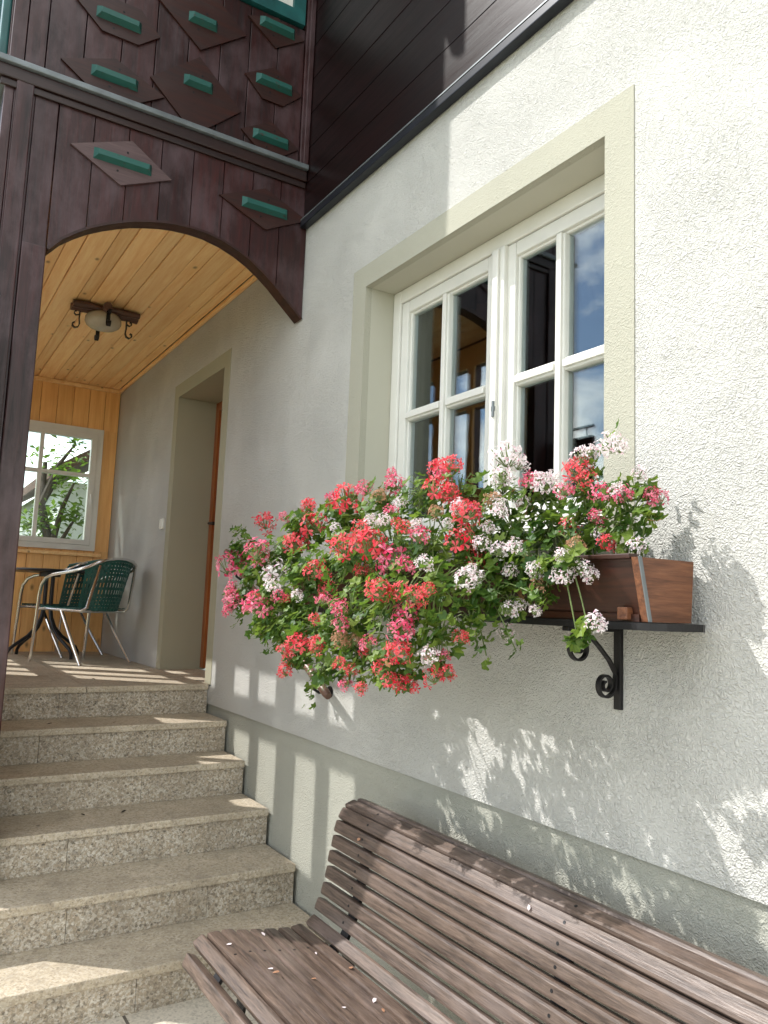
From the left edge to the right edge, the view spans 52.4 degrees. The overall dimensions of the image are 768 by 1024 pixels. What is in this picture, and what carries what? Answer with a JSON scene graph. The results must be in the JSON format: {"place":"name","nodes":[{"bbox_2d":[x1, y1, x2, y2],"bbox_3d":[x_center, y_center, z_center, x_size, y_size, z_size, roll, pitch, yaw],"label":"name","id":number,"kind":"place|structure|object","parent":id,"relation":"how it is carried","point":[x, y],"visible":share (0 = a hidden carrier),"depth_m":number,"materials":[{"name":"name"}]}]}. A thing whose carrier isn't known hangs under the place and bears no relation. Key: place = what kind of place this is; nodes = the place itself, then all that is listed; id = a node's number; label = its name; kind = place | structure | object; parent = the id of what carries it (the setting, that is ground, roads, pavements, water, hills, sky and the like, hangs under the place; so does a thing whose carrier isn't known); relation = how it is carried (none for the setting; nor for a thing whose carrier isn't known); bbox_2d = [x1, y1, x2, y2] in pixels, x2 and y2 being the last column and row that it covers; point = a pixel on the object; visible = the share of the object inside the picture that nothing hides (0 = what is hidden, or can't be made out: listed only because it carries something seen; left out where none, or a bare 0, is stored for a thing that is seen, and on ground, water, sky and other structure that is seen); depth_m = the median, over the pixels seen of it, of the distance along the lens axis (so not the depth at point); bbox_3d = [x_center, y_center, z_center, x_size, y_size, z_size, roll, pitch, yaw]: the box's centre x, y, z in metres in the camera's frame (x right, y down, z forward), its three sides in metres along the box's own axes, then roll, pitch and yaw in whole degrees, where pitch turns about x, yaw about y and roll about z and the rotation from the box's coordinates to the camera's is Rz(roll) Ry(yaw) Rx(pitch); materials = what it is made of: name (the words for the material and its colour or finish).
{"place":"outdoors","nodes":[
{"label":"outdoors","id":0,"kind":"place"},
{"bbox_2d":[22,432,90,504],"label":"sky","id":1,"kind":"structure","parent":0,"point":[33,438],"materials":[{"name":"white"}]},
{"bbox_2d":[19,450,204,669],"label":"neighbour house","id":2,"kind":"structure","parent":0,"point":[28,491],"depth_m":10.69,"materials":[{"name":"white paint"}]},
{"bbox_2d":[91,990,258,1023],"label":"pavement","id":3,"kind":"structure","parent":0,"point":[201,1010],"depth_m":2.89,"materials":[{"name":"stone"}]},
{"bbox_2d":[0,0,316,732],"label":"porch","id":4,"kind":"object","parent":3,"relation":"on","point":[154,159],"visible":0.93,"depth_m":3.98,"materials":[{"name":"brown wood"}]},
{"bbox_2d":[0,0,12,53],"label":"side window","id":5,"kind":"structure","parent":4,"relation":"in","point":[5,5],"depth_m":3.56,"materials":[{"name":"teal paint"}]},
{"bbox_2d":[18,420,103,550],"bbox_3d":[-3.130,-0.256,7.074,1.065,1.150,0.123,6,-8,-32],"label":"porch window","id":6,"kind":"structure","parent":4,"relation":"in","point":[96,436],"depth_m":7.24,"materials":[{"name":"white paint"}]},
{"bbox_2d":[70,299,139,340],"bbox_3d":[-1.926,-1.318,5.385,0.352,0.188,0.442,-1,-8,24],"label":"ceiling lamp","id":7,"kind":"object","parent":4,"relation":"hanging from","point":[107,317],"visible":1,"depth_m":5.30,"materials":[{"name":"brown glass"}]},
{"bbox_2d":[240,0,305,28],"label":"balcony window","id":8,"kind":"structure","parent":4,"relation":"in","point":[293,12],"depth_m":4.24,"materials":[{"name":"teal paint"}]},
{"bbox_2d":[0,651,324,1023],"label":"stairs","id":9,"kind":"structure","parent":3,"relation":"on","point":[109,909],"depth_m":3.58,"materials":[{"name":"stone"}]},
{"bbox_2d":[8,567,87,659],"bbox_3d":[-2.783,0.833,6.447,0.680,0.715,0.680,6,-8,-32],"label":"bistro table","id":10,"kind":"object","parent":9,"relation":"on","point":[59,635],"visible":0.68,"depth_m":6.40,"materials":[{"name":"black paint"}]},
{"bbox_2d":[10,561,107,657],"bbox_3d":[-2.735,0.824,6.720,0.607,0.816,0.558,0,-7,18],"label":"bistro chair","id":11,"kind":"object","parent":9,"relation":"on","point":[68,600],"visible":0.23,"depth_m":6.53,"materials":[{"name":"metal"}]},
{"bbox_2d":[28,557,136,665],"bbox_3d":[-2.294,0.762,6.077,0.607,0.816,0.558,-1,-8,25],"label":"bistro chair","id":12,"kind":"object","parent":9,"relation":"on","point":[88,605],"visible":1,"depth_m":5.93,"materials":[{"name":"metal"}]},
{"bbox_2d":[182,798,767,1023],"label":"bench","id":13,"kind":"object","parent":3,"relation":"on","point":[682,980],"visible":1,"depth_m":2.15,"materials":[{"name":"brown wood"}]},
{"label":"ground","id":14,"kind":"structure","parent":0,"visible":0},
{"bbox_2d":[19,435,89,538],"bbox_3d":[-4.139,0.488,9.592,1.072,4.192,1.587,2,-7,0],"label":"tree","id":15,"kind":"object","parent":14,"relation":"on","point":[45,526],"visible":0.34,"depth_m":9.55,"materials":[{"name":"green plant"}]},
{"bbox_2d":[100,0,767,1023],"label":"house","id":16,"kind":"structure","parent":14,"relation":"on","point":[536,230],"depth_m":2.73,"materials":[{"name":"white paint"}]},
{"bbox_2d":[200,401,221,667],"bbox_3d":[-1.084,0.121,5.549,0.120,2.014,0.954,6,-8,-32],"label":"entrance door","id":17,"kind":"structure","parent":16,"relation":"in","point":[211,523],"depth_m":5.90,"materials":[{"name":"brown wood"}]},
{"bbox_2d":[224,549,332,698],"bbox_3d":[-0.547,0.517,3.949,0.108,0.712,1.331,6,-8,-32],"label":"handrail","id":18,"kind":"object","parent":16,"relation":"attached to","point":[326,693],"visible":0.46,"depth_m":3.48,"materials":[{"name":"brown wood"}]},
{"bbox_2d":[385,174,604,542],"bbox_3d":[0.425,-0.479,3.009,0.117,1.199,1.419,6,-8,-32],"label":"window","id":19,"kind":"structure","parent":16,"relation":"in","point":[503,341],"depth_m":2.92,"materials":[{"name":"white paint"}]},
{"bbox_2d":[300,607,704,709],"bbox_3d":[0.192,0.466,2.659,0.228,0.240,1.972,6,-8,-32],"label":"shelf","id":20,"kind":"object","parent":16,"relation":"attached to","point":[614,688],"depth_m":2.10,"materials":[{"name":"black metal"}]},
{"bbox_2d":[293,553,692,623],"bbox_3d":[0.175,0.261,2.655,0.210,0.160,1.877,6,-8,-32],"label":"flower box","id":21,"kind":"object","parent":20,"relation":"on","point":[630,587],"visible":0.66,"depth_m":1.90,"materials":[{"name":"wood"},{"name":"metal"}]},
{"bbox_2d":[214,511,292,628],"bbox_3d":[-0.625,0.245,3.278,0.524,0.497,0.529,-2,-8,29],"label":"geranium","id":22,"kind":"object","parent":21,"relation":"in","point":[237,560],"visible":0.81,"depth_m":3.20,"materials":[{"name":"pink plant"}]},
{"bbox_2d":[222,482,374,708],"bbox_3d":[-0.270,0.311,2.848,0.568,0.777,0.676,6,-8,-32],"label":"geranium","id":23,"kind":"object","parent":21,"relation":"in","point":[269,606],"visible":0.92,"depth_m":2.70,"materials":[{"name":"green plant"}]},
{"bbox_2d":[284,457,458,696],"bbox_3d":[0.002,0.201,2.488,0.547,0.729,0.512,6,-8,-32],"label":"geranium","id":24,"kind":"object","parent":21,"relation":"in","point":[320,642],"visible":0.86,"depth_m":2.38,"materials":[{"name":"green plant"}]},
{"bbox_2d":[351,439,568,696],"bbox_3d":[0.196,0.147,2.194,0.576,0.748,0.435,6,-8,-32],"label":"geranium","id":25,"kind":"object","parent":21,"relation":"in","point":[471,544],"visible":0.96,"depth_m":2.12,"materials":[{"name":"green plant"}]},
{"bbox_2d":[418,419,668,659],"bbox_3d":[0.395,0.057,1.964,0.530,0.639,0.459,6,-8,-32],"label":"geranium","id":26,"kind":"object","parent":21,"relation":"in","point":[562,567],"visible":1,"depth_m":1.99,"materials":[{"name":"green plant"}]}
]}

